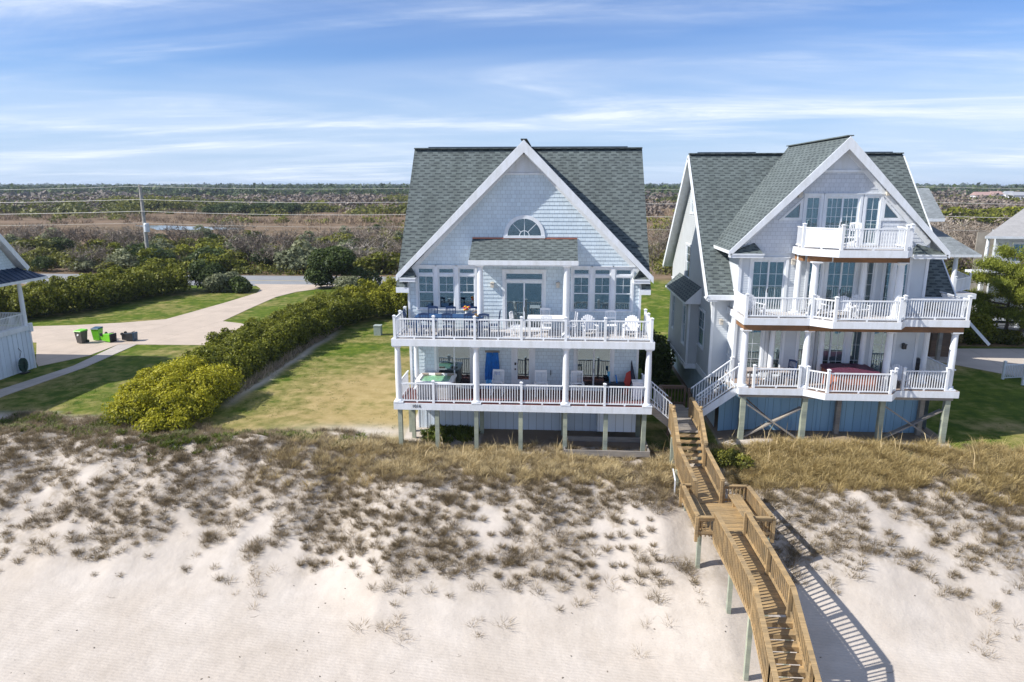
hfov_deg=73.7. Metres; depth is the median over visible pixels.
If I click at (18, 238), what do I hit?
sage shrub
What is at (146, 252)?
wax myrtle
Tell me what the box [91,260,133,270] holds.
evergreen shrub
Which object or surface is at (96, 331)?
wheeled bin
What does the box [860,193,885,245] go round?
window
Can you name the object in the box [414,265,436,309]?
window
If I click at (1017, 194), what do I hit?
distant house
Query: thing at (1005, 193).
distant house
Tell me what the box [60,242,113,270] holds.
bare shrub
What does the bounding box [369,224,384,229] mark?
evergreen shrub
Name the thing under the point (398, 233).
sage shrub
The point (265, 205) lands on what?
evergreen shrub
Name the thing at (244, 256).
wax myrtle
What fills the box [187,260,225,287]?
evergreen shrub
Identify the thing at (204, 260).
evergreen shrub
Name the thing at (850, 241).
adirondack chair
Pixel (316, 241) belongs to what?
bare shrub
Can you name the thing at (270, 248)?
bare shrub
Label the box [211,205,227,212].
evergreen shrub
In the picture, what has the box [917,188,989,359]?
porch house
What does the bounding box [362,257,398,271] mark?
evergreen shrub
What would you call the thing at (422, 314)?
dining chair
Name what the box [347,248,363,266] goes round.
evergreen shrub
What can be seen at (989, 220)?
wax myrtle
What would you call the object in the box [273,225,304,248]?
bare shrub
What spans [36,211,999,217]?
power line
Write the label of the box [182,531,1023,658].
sparse dune grass
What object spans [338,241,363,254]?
sage shrub
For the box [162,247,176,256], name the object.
evergreen shrub
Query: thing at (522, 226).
half round window
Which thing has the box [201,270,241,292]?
evergreen shrub
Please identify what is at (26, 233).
bare shrub
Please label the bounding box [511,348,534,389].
front door
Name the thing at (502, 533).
planted dune grass
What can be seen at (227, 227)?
bare shrub
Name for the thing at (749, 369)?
long bench table
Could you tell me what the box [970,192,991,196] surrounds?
distant house
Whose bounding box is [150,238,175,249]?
sage shrub
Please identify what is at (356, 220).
marsh grass
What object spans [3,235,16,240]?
sage shrub
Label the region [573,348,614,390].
sliding door
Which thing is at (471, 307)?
dining chair
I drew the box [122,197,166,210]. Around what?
evergreen shrub
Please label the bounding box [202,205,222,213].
evergreen shrub
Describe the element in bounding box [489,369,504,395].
rocking chair
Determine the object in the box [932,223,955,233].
bare shrub
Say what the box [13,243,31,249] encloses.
evergreen shrub
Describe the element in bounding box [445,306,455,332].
dining chair
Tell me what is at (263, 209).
evergreen shrub
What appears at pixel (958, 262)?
evergreen shrub
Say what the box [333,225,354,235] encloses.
sage shrub
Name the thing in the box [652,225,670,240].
bare shrub
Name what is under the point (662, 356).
dark bush
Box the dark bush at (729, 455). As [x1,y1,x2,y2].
[707,447,754,470]
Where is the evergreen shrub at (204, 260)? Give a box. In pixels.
[189,258,212,266]
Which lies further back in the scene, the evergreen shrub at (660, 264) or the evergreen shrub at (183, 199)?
the evergreen shrub at (183, 199)
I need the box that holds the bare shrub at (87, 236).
[67,224,101,247]
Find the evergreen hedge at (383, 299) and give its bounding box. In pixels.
[337,275,407,318]
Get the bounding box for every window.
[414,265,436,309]
[436,265,456,309]
[455,265,476,310]
[504,215,544,237]
[570,266,592,311]
[591,266,612,311]
[612,266,634,311]
[671,293,675,329]
[680,303,686,345]
[684,243,691,277]
[690,190,693,213]
[696,306,705,350]
[740,330,764,376]
[763,331,785,376]
[779,198,803,219]
[794,331,816,377]
[802,193,824,226]
[802,257,825,309]
[846,332,861,363]
[857,263,877,308]
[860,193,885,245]
[867,332,896,376]
[878,258,912,311]
[881,198,903,220]
[1010,242,1023,262]
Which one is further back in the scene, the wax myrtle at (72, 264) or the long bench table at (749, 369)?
the wax myrtle at (72, 264)
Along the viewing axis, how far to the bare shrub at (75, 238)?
133.60 m
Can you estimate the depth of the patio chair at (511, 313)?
32.92 m
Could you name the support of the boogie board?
on the beach house at (523, 230)
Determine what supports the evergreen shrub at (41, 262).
on the ground at (160, 617)
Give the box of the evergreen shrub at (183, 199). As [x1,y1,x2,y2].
[167,196,191,202]
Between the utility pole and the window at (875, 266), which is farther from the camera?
the utility pole
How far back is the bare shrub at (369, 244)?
110.25 m
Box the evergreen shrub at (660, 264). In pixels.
[652,256,672,272]
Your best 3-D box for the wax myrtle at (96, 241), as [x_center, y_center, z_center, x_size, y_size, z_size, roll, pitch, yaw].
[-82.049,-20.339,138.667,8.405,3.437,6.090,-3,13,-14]
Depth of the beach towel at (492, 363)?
34.93 m
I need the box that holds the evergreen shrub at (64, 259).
[48,250,104,268]
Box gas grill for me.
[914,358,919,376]
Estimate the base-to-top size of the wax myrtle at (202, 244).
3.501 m
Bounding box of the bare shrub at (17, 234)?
[1,230,38,239]
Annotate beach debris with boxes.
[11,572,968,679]
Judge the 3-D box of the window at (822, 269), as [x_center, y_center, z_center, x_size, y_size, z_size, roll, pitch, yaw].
[14.840,-2.827,33.582,0.950,2.577,0.205,1,13,3]
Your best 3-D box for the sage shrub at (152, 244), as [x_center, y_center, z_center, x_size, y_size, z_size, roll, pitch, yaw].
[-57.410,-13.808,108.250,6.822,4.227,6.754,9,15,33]
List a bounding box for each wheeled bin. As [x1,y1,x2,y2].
[73,329,88,342]
[91,326,102,339]
[99,332,116,342]
[120,331,137,340]
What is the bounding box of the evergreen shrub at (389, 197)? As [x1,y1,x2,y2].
[374,195,400,203]
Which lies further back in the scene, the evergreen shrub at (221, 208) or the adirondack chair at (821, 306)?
the evergreen shrub at (221, 208)
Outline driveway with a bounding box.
[31,284,333,366]
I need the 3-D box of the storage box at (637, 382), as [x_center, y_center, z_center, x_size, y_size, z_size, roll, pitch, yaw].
[6.169,2.394,33.676,0.530,0.890,0.510,1,13,3]
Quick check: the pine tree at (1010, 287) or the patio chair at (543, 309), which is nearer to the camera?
the patio chair at (543, 309)
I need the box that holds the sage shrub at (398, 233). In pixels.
[381,231,402,241]
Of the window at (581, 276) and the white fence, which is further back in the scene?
the white fence
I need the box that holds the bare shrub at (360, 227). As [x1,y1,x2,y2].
[349,224,368,233]
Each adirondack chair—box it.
[581,314,597,336]
[622,315,639,337]
[745,294,766,314]
[806,295,830,316]
[834,236,856,248]
[838,296,852,318]
[850,294,870,316]
[888,364,910,386]
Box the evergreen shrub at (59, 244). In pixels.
[33,237,74,251]
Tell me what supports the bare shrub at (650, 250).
on the ground at (160, 617)
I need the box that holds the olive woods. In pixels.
[0,193,1023,216]
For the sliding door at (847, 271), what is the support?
in the beach house at (771, 230)
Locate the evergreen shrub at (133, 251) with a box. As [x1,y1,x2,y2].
[110,242,159,263]
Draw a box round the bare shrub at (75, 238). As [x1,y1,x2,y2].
[65,231,82,249]
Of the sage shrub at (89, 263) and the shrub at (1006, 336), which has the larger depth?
the sage shrub at (89, 263)
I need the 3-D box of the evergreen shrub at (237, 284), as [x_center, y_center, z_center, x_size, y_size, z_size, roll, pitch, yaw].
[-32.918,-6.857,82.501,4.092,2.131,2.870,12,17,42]
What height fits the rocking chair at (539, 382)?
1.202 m
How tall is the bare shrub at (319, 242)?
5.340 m
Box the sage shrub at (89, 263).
[68,255,98,271]
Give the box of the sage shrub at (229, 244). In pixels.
[224,234,249,247]
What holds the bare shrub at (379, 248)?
on the ground at (160, 617)
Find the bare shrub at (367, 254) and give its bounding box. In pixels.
[349,244,398,270]
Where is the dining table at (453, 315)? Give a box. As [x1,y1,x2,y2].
[414,314,483,336]
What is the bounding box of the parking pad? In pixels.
[928,349,1023,376]
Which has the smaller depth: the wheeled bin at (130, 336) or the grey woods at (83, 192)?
the wheeled bin at (130, 336)
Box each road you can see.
[21,274,395,285]
[965,306,1023,331]
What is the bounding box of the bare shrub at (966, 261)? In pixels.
[951,257,973,268]
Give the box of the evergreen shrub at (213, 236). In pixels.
[208,234,224,242]
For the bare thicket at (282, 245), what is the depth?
102.83 m
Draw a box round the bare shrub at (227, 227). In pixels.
[205,214,248,236]
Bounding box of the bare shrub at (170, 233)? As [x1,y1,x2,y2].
[159,222,190,241]
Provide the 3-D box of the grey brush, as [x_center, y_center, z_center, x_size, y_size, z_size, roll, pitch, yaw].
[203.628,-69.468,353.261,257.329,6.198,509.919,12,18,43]
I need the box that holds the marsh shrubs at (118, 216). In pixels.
[0,208,992,235]
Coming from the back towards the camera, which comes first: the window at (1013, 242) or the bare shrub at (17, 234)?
the bare shrub at (17, 234)
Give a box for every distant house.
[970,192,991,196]
[990,191,1002,195]
[1002,191,1013,195]
[1007,192,1023,199]
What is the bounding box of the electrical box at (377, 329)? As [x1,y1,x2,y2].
[373,324,381,335]
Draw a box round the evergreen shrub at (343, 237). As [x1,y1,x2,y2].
[312,232,355,245]
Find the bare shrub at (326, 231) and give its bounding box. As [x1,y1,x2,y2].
[308,226,346,237]
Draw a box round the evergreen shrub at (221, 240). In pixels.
[211,235,231,242]
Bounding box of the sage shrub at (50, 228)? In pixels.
[35,227,63,239]
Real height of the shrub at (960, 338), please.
1.286 m
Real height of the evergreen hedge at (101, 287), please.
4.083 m
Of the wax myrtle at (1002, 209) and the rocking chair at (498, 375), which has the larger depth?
the wax myrtle at (1002, 209)
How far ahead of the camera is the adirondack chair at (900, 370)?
33.66 m
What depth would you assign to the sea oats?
32.27 m
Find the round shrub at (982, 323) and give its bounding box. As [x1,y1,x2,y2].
[961,312,998,344]
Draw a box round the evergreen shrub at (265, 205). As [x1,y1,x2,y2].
[258,203,271,207]
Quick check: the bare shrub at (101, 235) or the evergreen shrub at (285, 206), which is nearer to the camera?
the bare shrub at (101, 235)
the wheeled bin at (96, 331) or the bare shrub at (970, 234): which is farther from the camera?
the bare shrub at (970, 234)
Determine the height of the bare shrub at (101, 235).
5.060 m
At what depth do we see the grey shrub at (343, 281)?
82.33 m
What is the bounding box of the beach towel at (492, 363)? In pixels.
[485,350,499,379]
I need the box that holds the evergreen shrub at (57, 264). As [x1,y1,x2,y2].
[29,254,62,265]
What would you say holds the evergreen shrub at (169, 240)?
on the ground at (160, 617)
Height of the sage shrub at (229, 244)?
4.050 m
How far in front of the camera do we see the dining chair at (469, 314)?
32.25 m
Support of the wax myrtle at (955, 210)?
on the ground at (160, 617)
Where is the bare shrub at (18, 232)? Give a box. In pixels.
[2,229,33,237]
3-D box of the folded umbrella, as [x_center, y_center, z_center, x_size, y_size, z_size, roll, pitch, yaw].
[6.128,1.842,34.390,0.314,1.641,0.518,1,13,3]
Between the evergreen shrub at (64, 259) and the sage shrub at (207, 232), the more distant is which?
the sage shrub at (207, 232)
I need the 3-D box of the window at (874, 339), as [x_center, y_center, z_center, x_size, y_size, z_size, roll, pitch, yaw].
[18.463,0.498,34.183,1.300,2.627,0.347,1,13,3]
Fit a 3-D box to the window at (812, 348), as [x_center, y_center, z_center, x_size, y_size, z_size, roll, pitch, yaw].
[14.715,0.511,34.348,1.000,2.727,0.205,1,13,3]
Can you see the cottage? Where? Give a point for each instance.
(1010, 231)
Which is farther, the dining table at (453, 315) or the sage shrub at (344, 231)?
the sage shrub at (344, 231)
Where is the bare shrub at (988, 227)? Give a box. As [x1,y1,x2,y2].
[939,221,999,239]
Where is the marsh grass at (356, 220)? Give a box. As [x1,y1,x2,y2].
[0,205,1001,249]
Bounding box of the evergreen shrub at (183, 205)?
[158,199,196,210]
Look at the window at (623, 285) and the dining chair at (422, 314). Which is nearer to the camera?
the dining chair at (422, 314)
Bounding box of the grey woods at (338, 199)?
[0,190,1023,215]
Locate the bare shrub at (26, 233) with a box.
[11,221,45,239]
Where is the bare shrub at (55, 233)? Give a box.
[42,224,79,238]
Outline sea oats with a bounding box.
[367,422,997,473]
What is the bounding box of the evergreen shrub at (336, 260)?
[303,245,382,287]
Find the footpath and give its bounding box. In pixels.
[0,344,136,397]
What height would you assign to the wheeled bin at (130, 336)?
0.779 m
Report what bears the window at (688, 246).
in the beach house at (771, 230)
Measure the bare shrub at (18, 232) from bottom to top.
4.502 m
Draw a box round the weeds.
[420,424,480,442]
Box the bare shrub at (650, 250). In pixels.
[648,235,667,265]
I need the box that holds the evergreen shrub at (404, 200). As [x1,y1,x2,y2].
[398,197,407,202]
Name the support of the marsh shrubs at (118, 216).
on the ground at (160, 617)
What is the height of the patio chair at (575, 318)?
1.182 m
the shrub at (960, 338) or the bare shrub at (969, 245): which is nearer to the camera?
the shrub at (960, 338)
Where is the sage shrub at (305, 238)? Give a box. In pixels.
[297,230,322,242]
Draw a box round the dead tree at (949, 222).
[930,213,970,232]
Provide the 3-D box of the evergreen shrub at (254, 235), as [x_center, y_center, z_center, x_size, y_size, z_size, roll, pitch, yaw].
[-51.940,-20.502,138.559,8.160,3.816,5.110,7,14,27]
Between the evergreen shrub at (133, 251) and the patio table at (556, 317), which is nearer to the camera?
the patio table at (556, 317)
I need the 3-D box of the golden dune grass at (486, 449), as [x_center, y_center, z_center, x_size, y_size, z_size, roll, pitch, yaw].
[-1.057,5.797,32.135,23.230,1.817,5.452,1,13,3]
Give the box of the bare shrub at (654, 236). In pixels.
[647,228,670,248]
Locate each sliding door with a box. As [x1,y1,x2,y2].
[434,347,472,388]
[502,269,546,329]
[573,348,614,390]
[748,257,789,311]
[812,331,848,378]
[821,193,864,245]
[821,257,859,311]
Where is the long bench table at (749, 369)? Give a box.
[746,367,790,384]
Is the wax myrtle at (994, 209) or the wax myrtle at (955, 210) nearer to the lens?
the wax myrtle at (955, 210)
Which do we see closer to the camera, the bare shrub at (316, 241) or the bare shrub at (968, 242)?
the bare shrub at (968, 242)
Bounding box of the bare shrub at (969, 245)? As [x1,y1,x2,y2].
[936,227,975,262]
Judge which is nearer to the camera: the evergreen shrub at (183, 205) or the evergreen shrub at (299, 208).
the evergreen shrub at (299, 208)
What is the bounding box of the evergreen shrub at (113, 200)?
[95,195,137,204]
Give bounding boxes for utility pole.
[138,185,149,248]
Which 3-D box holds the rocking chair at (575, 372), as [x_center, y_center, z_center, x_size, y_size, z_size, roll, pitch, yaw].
[3.251,2.158,34.016,0.680,1.202,0.909,0,13,1]
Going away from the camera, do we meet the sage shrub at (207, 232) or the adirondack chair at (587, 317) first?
the adirondack chair at (587, 317)
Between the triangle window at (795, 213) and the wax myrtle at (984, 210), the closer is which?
the triangle window at (795, 213)
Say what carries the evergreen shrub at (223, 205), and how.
on the ground at (160, 617)
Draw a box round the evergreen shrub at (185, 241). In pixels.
[168,237,195,246]
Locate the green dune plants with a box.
[0,411,367,460]
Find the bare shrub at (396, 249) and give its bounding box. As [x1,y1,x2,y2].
[374,235,401,252]
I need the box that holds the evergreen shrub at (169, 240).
[150,236,173,245]
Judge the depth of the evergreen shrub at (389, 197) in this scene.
452.70 m
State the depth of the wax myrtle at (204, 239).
125.52 m
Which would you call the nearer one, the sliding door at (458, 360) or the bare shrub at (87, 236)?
the sliding door at (458, 360)
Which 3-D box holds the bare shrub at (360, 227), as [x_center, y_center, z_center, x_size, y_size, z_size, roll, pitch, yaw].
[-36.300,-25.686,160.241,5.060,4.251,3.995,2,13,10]
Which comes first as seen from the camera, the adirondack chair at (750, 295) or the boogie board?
the adirondack chair at (750, 295)
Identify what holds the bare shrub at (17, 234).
on the ground at (160, 617)
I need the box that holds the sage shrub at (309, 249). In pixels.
[272,240,319,269]
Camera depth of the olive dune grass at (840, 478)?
30.98 m
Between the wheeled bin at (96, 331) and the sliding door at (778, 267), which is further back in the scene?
the wheeled bin at (96, 331)
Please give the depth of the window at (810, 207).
32.90 m
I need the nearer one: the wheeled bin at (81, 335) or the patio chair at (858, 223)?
the patio chair at (858, 223)
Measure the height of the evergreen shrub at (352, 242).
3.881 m
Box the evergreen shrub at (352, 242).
[337,239,365,248]
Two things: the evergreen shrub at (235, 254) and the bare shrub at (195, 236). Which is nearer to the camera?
the evergreen shrub at (235, 254)
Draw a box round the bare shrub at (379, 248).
[331,237,388,256]
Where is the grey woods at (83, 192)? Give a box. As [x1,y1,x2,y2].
[0,185,1018,198]
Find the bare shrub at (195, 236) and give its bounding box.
[176,227,203,239]
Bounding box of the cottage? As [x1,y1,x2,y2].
[965,209,1023,327]
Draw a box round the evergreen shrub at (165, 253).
[134,248,177,266]
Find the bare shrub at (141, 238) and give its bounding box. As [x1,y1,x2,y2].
[109,227,152,248]
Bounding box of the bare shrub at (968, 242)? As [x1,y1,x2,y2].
[954,234,975,261]
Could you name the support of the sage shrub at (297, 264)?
on the ground at (160, 617)
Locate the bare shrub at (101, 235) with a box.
[93,227,123,245]
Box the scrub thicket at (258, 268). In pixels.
[20,241,968,275]
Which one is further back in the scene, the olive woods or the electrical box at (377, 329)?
the olive woods
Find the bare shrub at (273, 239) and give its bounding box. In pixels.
[264,233,280,245]
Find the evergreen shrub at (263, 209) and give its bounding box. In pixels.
[244,204,268,212]
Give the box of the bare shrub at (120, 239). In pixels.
[93,224,142,245]
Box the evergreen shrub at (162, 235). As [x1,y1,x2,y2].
[150,233,168,240]
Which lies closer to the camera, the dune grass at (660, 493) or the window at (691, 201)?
the dune grass at (660, 493)
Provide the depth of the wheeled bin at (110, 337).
55.72 m
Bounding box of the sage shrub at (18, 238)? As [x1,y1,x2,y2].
[6,233,23,239]
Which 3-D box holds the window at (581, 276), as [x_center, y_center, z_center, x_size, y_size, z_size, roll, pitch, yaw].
[3.439,-2.591,33.940,1.093,2.295,0.205,1,13,3]
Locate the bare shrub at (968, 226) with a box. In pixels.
[944,221,997,234]
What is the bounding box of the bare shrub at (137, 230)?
[114,224,158,241]
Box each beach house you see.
[0,234,47,379]
[391,139,674,458]
[663,135,972,443]
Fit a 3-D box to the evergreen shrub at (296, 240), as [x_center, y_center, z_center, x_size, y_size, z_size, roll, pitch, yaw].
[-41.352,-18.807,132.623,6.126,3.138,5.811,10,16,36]
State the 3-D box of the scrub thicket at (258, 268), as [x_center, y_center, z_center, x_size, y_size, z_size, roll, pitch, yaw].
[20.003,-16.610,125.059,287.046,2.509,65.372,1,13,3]
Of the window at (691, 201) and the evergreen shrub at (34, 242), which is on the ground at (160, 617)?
the evergreen shrub at (34, 242)
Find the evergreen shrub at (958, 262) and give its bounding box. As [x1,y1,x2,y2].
[943,258,968,268]
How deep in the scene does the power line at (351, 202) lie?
100.68 m
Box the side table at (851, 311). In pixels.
[844,305,855,316]
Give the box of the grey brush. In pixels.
[930,198,1023,233]
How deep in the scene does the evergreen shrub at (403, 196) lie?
471.33 m
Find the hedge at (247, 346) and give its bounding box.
[152,286,370,393]
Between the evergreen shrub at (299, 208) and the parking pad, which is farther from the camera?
the evergreen shrub at (299, 208)
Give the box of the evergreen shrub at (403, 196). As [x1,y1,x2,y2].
[393,194,407,198]
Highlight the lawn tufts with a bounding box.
[3,322,1023,442]
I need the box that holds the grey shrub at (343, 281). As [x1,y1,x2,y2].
[333,276,362,288]
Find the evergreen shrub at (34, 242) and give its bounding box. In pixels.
[11,236,57,252]
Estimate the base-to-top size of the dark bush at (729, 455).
0.782 m
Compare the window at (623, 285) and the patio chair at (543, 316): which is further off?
the window at (623, 285)
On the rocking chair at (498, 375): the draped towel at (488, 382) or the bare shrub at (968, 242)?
the draped towel at (488, 382)
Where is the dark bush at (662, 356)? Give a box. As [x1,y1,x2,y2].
[638,329,675,386]
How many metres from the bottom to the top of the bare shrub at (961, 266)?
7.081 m
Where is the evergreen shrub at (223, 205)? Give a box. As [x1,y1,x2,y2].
[215,203,230,208]
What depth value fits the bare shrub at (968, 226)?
122.20 m
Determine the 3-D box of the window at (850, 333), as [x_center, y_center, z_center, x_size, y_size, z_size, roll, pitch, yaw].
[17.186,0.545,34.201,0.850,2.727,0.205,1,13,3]
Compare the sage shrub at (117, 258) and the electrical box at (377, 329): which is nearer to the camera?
the electrical box at (377, 329)
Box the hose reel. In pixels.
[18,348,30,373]
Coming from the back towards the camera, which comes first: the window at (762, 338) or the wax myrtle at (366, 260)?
the wax myrtle at (366, 260)
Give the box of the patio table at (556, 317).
[527,315,563,336]
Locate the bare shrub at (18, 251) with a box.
[10,240,28,256]
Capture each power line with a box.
[3,199,1023,204]
[7,223,969,230]
[8,186,1010,189]
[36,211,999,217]
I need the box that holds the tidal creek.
[140,225,241,229]
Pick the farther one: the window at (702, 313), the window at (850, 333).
the window at (702, 313)
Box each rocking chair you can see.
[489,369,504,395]
[534,370,547,396]
[570,370,584,396]
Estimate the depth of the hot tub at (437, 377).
33.58 m
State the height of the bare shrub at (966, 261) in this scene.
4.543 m
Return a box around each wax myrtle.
[14,249,34,264]
[68,254,87,270]
[85,234,121,245]
[106,242,121,253]
[136,248,178,267]
[173,244,190,258]
[179,252,215,269]
[180,244,199,256]
[190,241,234,252]
[195,237,228,249]
[211,253,248,271]
[236,241,273,258]
[353,251,399,273]
[354,247,396,265]
[387,236,400,243]
[941,206,986,223]
[948,209,994,223]
[960,208,997,215]
[984,206,1019,216]
[987,212,1010,223]
[988,207,999,212]
[995,206,1023,223]
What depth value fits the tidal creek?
209.53 m
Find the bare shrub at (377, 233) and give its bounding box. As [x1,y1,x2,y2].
[347,218,402,246]
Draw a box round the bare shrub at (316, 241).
[310,237,345,247]
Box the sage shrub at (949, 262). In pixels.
[944,259,957,268]
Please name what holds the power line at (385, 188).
attached to the utility pole
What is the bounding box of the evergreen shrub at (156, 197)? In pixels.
[124,195,166,202]
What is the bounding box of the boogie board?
[622,371,630,394]
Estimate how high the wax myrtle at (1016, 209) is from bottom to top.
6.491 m
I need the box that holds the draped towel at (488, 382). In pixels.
[486,380,491,388]
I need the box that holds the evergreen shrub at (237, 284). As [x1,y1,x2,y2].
[227,276,252,293]
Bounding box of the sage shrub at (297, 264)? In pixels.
[275,245,311,272]
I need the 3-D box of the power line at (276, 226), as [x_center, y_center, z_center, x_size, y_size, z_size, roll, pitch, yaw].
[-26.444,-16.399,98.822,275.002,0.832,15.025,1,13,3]
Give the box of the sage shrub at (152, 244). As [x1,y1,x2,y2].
[136,241,163,249]
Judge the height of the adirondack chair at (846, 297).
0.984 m
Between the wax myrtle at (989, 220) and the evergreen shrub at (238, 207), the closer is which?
the wax myrtle at (989, 220)
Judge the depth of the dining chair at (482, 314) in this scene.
32.20 m
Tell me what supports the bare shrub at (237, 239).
on the ground at (160, 617)
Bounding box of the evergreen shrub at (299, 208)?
[289,203,305,213]
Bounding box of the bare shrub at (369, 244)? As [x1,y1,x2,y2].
[354,234,389,250]
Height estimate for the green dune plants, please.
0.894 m
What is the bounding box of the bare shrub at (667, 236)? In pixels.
[657,224,670,240]
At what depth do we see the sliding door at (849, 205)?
32.85 m
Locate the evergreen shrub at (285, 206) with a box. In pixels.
[272,201,296,212]
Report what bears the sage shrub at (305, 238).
on the ground at (160, 617)
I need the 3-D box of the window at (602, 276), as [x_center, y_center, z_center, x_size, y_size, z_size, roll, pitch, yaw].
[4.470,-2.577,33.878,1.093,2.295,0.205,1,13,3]
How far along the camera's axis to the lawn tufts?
41.52 m
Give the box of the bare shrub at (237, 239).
[215,224,276,261]
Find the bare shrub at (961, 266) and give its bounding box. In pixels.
[944,230,990,269]
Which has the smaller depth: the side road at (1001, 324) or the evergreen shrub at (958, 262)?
the side road at (1001, 324)
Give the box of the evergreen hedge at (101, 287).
[0,260,192,317]
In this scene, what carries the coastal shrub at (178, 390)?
on the ground at (160, 617)
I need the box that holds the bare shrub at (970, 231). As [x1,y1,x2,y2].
[963,226,976,249]
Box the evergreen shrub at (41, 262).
[30,256,56,269]
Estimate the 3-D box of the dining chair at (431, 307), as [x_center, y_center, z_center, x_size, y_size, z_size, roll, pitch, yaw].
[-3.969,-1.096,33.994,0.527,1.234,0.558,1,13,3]
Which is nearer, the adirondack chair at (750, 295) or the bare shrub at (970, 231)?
the adirondack chair at (750, 295)
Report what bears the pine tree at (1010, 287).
on the ground at (160, 617)
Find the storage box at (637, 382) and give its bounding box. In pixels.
[631,379,643,399]
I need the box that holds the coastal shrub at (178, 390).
[100,355,246,433]
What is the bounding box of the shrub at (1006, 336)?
[991,329,1023,345]
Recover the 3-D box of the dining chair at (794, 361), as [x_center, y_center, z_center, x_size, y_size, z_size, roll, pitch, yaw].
[13.582,1.544,33.525,0.558,1.234,0.527,-6,14,-26]
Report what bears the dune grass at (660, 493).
on the ground at (160, 617)
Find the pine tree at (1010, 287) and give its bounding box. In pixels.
[963,241,1023,332]
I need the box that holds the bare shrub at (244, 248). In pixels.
[227,230,271,263]
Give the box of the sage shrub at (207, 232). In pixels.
[182,224,216,237]
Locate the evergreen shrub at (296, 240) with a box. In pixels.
[285,237,306,248]
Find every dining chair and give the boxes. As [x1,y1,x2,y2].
[402,309,414,334]
[418,313,431,337]
[426,306,437,331]
[442,313,453,335]
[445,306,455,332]
[464,313,474,336]
[469,306,477,331]
[478,313,489,338]
[489,310,500,335]
[781,359,797,384]
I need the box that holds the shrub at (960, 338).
[958,334,964,344]
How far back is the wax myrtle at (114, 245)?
108.76 m
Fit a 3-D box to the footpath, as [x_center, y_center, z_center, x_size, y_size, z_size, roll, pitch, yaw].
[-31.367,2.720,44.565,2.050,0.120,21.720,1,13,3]
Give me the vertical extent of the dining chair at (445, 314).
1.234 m
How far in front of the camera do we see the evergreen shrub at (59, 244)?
124.02 m
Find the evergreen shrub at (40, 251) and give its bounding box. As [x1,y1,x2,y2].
[21,246,60,257]
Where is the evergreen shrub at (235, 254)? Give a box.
[225,250,247,259]
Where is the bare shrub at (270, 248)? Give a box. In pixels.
[246,235,296,270]
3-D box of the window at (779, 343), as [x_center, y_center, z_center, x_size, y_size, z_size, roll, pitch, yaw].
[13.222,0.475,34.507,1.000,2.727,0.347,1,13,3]
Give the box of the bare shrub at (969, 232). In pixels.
[952,223,991,240]
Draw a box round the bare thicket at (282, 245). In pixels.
[23,234,969,274]
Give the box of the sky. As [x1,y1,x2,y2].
[0,0,1023,185]
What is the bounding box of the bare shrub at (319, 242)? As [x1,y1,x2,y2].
[300,234,337,249]
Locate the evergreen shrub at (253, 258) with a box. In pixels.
[249,248,280,265]
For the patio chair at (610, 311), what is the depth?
33.26 m
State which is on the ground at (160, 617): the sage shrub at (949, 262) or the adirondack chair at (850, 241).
the sage shrub at (949, 262)
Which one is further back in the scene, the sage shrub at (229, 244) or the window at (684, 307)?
the sage shrub at (229, 244)
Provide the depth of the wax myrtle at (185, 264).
100.77 m
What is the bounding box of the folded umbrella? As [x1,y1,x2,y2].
[630,361,634,384]
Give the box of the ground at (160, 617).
[0,199,1023,681]
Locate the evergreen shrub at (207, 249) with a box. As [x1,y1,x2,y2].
[178,245,225,262]
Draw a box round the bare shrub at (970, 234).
[952,223,991,242]
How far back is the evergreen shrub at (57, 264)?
106.43 m
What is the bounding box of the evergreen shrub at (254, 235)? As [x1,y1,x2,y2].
[244,231,274,242]
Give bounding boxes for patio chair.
[509,311,519,336]
[540,308,549,332]
[541,315,551,339]
[567,311,577,336]
[605,310,615,335]
[848,222,861,246]
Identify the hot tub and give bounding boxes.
[415,373,456,398]
[820,363,880,390]
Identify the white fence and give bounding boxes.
[1001,360,1023,384]
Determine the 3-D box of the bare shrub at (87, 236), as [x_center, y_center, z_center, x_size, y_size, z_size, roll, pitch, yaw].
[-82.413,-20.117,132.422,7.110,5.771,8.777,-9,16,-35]
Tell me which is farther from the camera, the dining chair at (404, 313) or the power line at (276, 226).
the power line at (276, 226)
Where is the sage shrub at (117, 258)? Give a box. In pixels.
[103,248,138,268]
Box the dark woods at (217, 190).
[0,182,1023,196]
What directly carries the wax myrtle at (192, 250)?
on the ground at (160, 617)
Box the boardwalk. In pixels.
[658,385,821,681]
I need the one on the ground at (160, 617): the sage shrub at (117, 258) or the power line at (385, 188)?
the sage shrub at (117, 258)
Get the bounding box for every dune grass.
[0,408,1023,612]
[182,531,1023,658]
[248,430,744,499]
[296,463,662,580]
[718,432,1023,507]
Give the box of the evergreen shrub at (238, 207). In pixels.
[227,202,253,212]
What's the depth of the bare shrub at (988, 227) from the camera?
120.50 m
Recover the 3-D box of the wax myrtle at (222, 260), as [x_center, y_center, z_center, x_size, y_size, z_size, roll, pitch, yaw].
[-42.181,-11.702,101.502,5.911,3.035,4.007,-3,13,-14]
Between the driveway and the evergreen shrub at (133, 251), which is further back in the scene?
the evergreen shrub at (133, 251)

